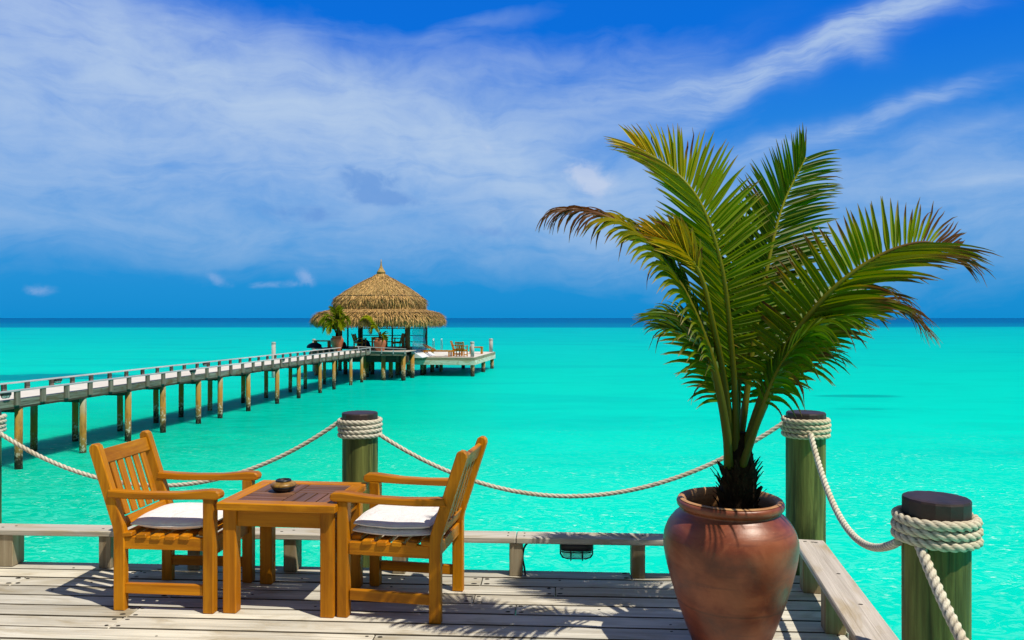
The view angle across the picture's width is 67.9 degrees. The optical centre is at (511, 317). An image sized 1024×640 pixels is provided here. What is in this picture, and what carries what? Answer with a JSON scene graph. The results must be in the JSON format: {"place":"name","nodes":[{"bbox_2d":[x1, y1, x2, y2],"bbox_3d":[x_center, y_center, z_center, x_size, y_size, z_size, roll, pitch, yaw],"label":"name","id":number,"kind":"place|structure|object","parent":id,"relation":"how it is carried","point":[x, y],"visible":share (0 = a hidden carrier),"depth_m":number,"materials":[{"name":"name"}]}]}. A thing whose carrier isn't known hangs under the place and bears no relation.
{"place":"outdoors","nodes":[
{"label":"outdoors","id":0,"kind":"place"},
{"bbox_2d":[358,339,370,347],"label":"floor cushion","id":1,"kind":"object","parent":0,"point":[367,344],"visible":0.62,"depth_m":45.10,"materials":[{"name":"fabric"}]},
{"bbox_2d":[0,318,1023,639],"bbox_3d":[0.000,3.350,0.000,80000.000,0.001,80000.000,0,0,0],"label":"water","id":2,"kind":"structure","parent":0,"point":[572,404],"depth_m":23.04,"materials":[{"name":"teal liquid"}]},
{"bbox_2d":[0,409,1,522],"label":"mooring post","id":3,"kind":"object","parent":2,"relation":"in","point":[0,476],"visible":0.52,"depth_m":5.23,"materials":[{"name":"paint"}]},
{"bbox_2d":[0,414,6,431],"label":"rope coil","id":4,"kind":"object","parent":3,"relation":"attached to","point":[3,421],"visible":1,"depth_m":5.20,"materials":[{"name":"beige fabric"}]},
{"bbox_2d":[0,347,369,469],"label":"pier","id":5,"kind":"structure","parent":2,"relation":"in","point":[77,394],"depth_m":22.44,"materials":[{"name":"grey wood"}]},
{"bbox_2d":[0,392,11,398],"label":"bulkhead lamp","id":6,"kind":"object","parent":5,"relation":"attached to","point":[6,394],"visible":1,"depth_m":16.34,"materials":[{"name":"black metal"}]},
{"bbox_2d":[271,342,275,377],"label":"mooring pole","id":7,"kind":"object","parent":2,"relation":"in","point":[273,352],"visible":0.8,"depth_m":42.59,"materials":[{"name":"white wood"}]},
{"bbox_2d":[342,410,377,567],"bbox_3d":[-1.011,2.237,5.051,0.237,3.225,0.236,0,0,20],"label":"mooring post","id":8,"kind":"object","parent":2,"relation":"in","point":[359,459],"visible":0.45,"depth_m":4.95,"materials":[{"name":"paint"}]},
{"bbox_2d":[337,416,382,438],"bbox_3d":[-1.010,0.725,5.050,0.299,0.125,0.300,0,0,0],"label":"rope coil","id":9,"kind":"object","parent":8,"relation":"attached to","point":[348,430],"visible":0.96,"depth_m":4.93,"materials":[{"name":"beige fabric"}]},
{"bbox_2d":[0,421,337,487],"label":"rope","id":10,"kind":"object","parent":9,"relation":"hanging from","point":[171,485],"visible":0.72,"depth_m":5.07,"materials":[{"name":"beige fabric"}]},
{"bbox_2d":[309,261,446,380],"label":"thatched pavilion","id":11,"kind":"structure","parent":2,"relation":"in","point":[381,298],"depth_m":42.74,"materials":[{"name":"beige wicker"}]},
{"bbox_2d":[307,343,321,347],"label":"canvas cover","id":12,"kind":"object","parent":11,"relation":"on","point":[314,345],"visible":0.98,"depth_m":45.19,"materials":[{"name":"fabric"}]},
{"bbox_2d":[314,340,330,347],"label":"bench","id":13,"kind":"object","parent":11,"relation":"on","point":[328,343],"visible":0.85,"depth_m":45.33,"materials":[{"name":"brown wood"}]},
{"bbox_2d":[330,336,343,350],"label":"plant pot","id":14,"kind":"object","parent":11,"relation":"on","point":[336,342],"visible":0.97,"depth_m":40.95,"materials":[{"name":"orange ceramic"}]},
{"bbox_2d":[317,305,350,335],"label":"potted palm","id":15,"kind":"object","parent":14,"relation":"in","point":[337,323],"visible":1,"depth_m":40.98,"materials":[{"name":"green plant"}]},
{"bbox_2d":[351,333,365,348],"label":"armchair","id":16,"kind":"object","parent":11,"relation":"on","point":[354,337],"visible":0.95,"depth_m":43.33,"materials":[{"name":"brown wood"}]},
{"bbox_2d":[371,337,387,348],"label":"side table","id":17,"kind":"object","parent":11,"relation":"on","point":[372,338],"visible":0.45,"depth_m":43.30,"materials":[{"name":"brown wood"}]},
{"bbox_2d":[374,338,385,350],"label":"plant pot","id":18,"kind":"object","parent":11,"relation":"on","point":[379,342],"visible":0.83,"depth_m":41.14,"materials":[{"name":"orange ceramic"}]},
{"bbox_2d":[359,315,389,340],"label":"potted palm","id":19,"kind":"object","parent":18,"relation":"in","point":[373,325],"visible":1,"depth_m":41.30,"materials":[{"name":"green plant"}]},
{"bbox_2d":[391,338,400,347],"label":"armchair","id":20,"kind":"object","parent":11,"relation":"on","point":[395,342],"visible":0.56,"depth_m":43.40,"materials":[{"name":"brown wood"}]},
{"bbox_2d":[0,562,849,639],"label":"deck","id":21,"kind":"structure","parent":2,"relation":"in","point":[56,601],"depth_m":4.09,"materials":[{"name":"grey wood"}]},
{"bbox_2d":[89,430,261,613],"bbox_3d":[-1.888,1.124,4.316,0.739,0.892,0.547,0,0,5],"label":"armchair","id":22,"kind":"object","parent":21,"relation":"on","point":[167,542],"visible":0.86,"depth_m":4.08,"materials":[{"name":"brown wood"}]},
{"bbox_2d":[131,502,222,528],"bbox_3d":[-1.838,1.115,4.312,0.462,0.076,0.455,0,0,5],"label":"seat cushion","id":23,"kind":"object","parent":22,"relation":"on","point":[186,515],"visible":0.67,"depth_m":4.16,"materials":[{"name":"white fabric"}]},
{"bbox_2d":[216,480,367,617],"bbox_3d":[-1.207,1.272,4.255,0.650,0.596,0.570,0,0,7],"label":"side table","id":24,"kind":"object","parent":21,"relation":"on","point":[265,507],"visible":0.91,"depth_m":4.03,"materials":[{"name":"brown wood"}]},
{"bbox_2d":[270,478,295,491],"bbox_3d":[-1.290,0.942,4.290,0.142,0.063,0.142,0,0,0],"label":"ashtray","id":25,"kind":"object","parent":24,"relation":"on","point":[283,484],"visible":1,"depth_m":4.25,"materials":[{"name":"black metal"}]},
{"bbox_2d":[0,523,663,577],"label":"kerb rail","id":26,"kind":"object","parent":21,"relation":"on","point":[12,544],"visible":0.64,"depth_m":4.70,"materials":[{"name":"grey wood"}]},
{"bbox_2d":[523,544,593,575],"bbox_3d":[0.280,1.468,4.662,0.438,0.202,0.120,0,0,3],"label":"bulkhead lamp","id":27,"kind":"object","parent":26,"relation":"attached to","point":[581,549],"visible":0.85,"depth_m":4.60,"materials":[{"name":"black metal"}]},
{"bbox_2d":[329,436,487,623],"bbox_3d":[-0.548,1.124,4.186,0.739,0.892,0.547,0,0,10],"label":"armchair","id":28,"kind":"object","parent":21,"relation":"on","point":[451,503],"visible":0.9,"depth_m":3.98,"materials":[{"name":"brown wood"}]},
{"bbox_2d":[353,505,438,536],"bbox_3d":[-0.598,1.111,4.195,0.462,0.087,0.456,0,0,10],"label":"seat cushion","id":29,"kind":"object","parent":28,"relation":"on","point":[395,520],"visible":0.78,"depth_m":4.04,"materials":[{"name":"white fabric"}]},
{"bbox_2d":[663,487,799,639],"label":"plant pot","id":30,"kind":"object","parent":21,"relation":"on","point":[732,572],"visible":0.93,"depth_m":3.37,"materials":[{"name":"ceramic"}]},
{"bbox_2d":[535,121,1001,508],"bbox_3d":[1.097,-0.017,3.655,1.992,1.995,1.487,0,0,0],"label":"potted palm","id":31,"kind":"object","parent":30,"relation":"in","point":[759,318],"visible":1,"depth_m":3.43,"materials":[{"name":"green plant"}]},
{"bbox_2d":[799,539,898,639],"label":"kerb rail","id":32,"kind":"object","parent":21,"relation":"on","point":[846,603],"visible":0.97,"depth_m":3.77,"materials":[{"name":"grey wood"}]},
{"bbox_2d":[406,351,494,376],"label":"bathing platform","id":33,"kind":"structure","parent":2,"relation":"in","point":[439,360],"depth_m":43.92,"materials":[{"name":"grey wood"}]},
{"bbox_2d":[420,344,455,356],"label":"sun lounger","id":34,"kind":"object","parent":33,"relation":"on","point":[435,350],"visible":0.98,"depth_m":44.28,"materials":[{"name":"brown wood"}]},
{"bbox_2d":[450,341,462,355],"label":"armchair","id":35,"kind":"object","parent":33,"relation":"on","point":[454,353],"visible":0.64,"depth_m":44.87,"materials":[{"name":"brown wood"}]},
{"bbox_2d":[455,341,467,356],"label":"armchair","id":36,"kind":"object","parent":33,"relation":"on","point":[458,348],"visible":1,"depth_m":44.03,"materials":[{"name":"brown wood"}]},
{"bbox_2d":[470,342,473,356],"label":"mooring pole","id":37,"kind":"object","parent":33,"relation":"on","point":[471,349],"visible":1,"depth_m":43.73,"materials":[{"name":"white wood"}]},
{"bbox_2d":[489,339,492,351],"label":"mooring pole","id":38,"kind":"object","parent":33,"relation":"on","point":[490,345],"visible":0.97,"depth_m":50.21,"materials":[{"name":"white wood"}]},
{"bbox_2d":[786,410,825,575],"bbox_3d":[1.835,2.217,4.749,0.236,3.265,0.238,0,0,-37],"label":"mooring post","id":39,"kind":"object","parent":2,"relation":"in","point":[805,505],"visible":0.55,"depth_m":4.65,"materials":[{"name":"paint"}]},
{"bbox_2d":[780,415,831,439],"bbox_3d":[1.835,0.680,4.750,0.299,0.125,0.300,0,0,0],"label":"rope coil","id":40,"kind":"object","parent":39,"relation":"attached to","point":[790,427],"visible":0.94,"depth_m":4.63,"materials":[{"name":"beige fabric"}]},
{"bbox_2d":[379,421,784,498],"bbox_3d":[0.410,0.897,4.875,2.614,0.526,0.029,0,0,6],"label":"rope","id":41,"kind":"object","parent":40,"relation":"hanging from","point":[588,495],"visible":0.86,"depth_m":4.86,"materials":[{"name":"beige fabric"}]},
{"bbox_2d":[808,433,901,551],"bbox_3d":[1.651,0.868,3.773,0.034,0.361,1.743,0,0,11],"label":"rope","id":42,"kind":"object","parent":40,"relation":"hanging from","point":[894,543],"visible":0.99,"depth_m":3.81,"materials":[{"name":"beige fabric"}]},
{"bbox_2d":[901,491,971,639],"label":"mooring post","id":43,"kind":"object","parent":2,"relation":"in","point":[922,618],"visible":0.82,"depth_m":2.80,"materials":[{"name":"paint"}]},
{"bbox_2d":[890,505,983,552],"bbox_3d":[1.612,0.794,2.890,0.311,0.114,0.310,0,0,0],"label":"rope coil","id":44,"kind":"object","parent":43,"relation":"attached to","point":[907,529],"visible":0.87,"depth_m":2.77,"materials":[{"name":"beige fabric"}]},
{"bbox_2d":[914,546,968,639],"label":"rope","id":45,"kind":"object","parent":44,"relation":"hanging from","point":[946,607],"visible":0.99,"depth_m":2.61,"materials":[{"name":"beige fabric"}]},
{"bbox_2d":[0,0,1023,317],"label":"sky","id":46,"kind":"structure","parent":0,"point":[159,158],"materials":[{"name":"blue"}]}
]}

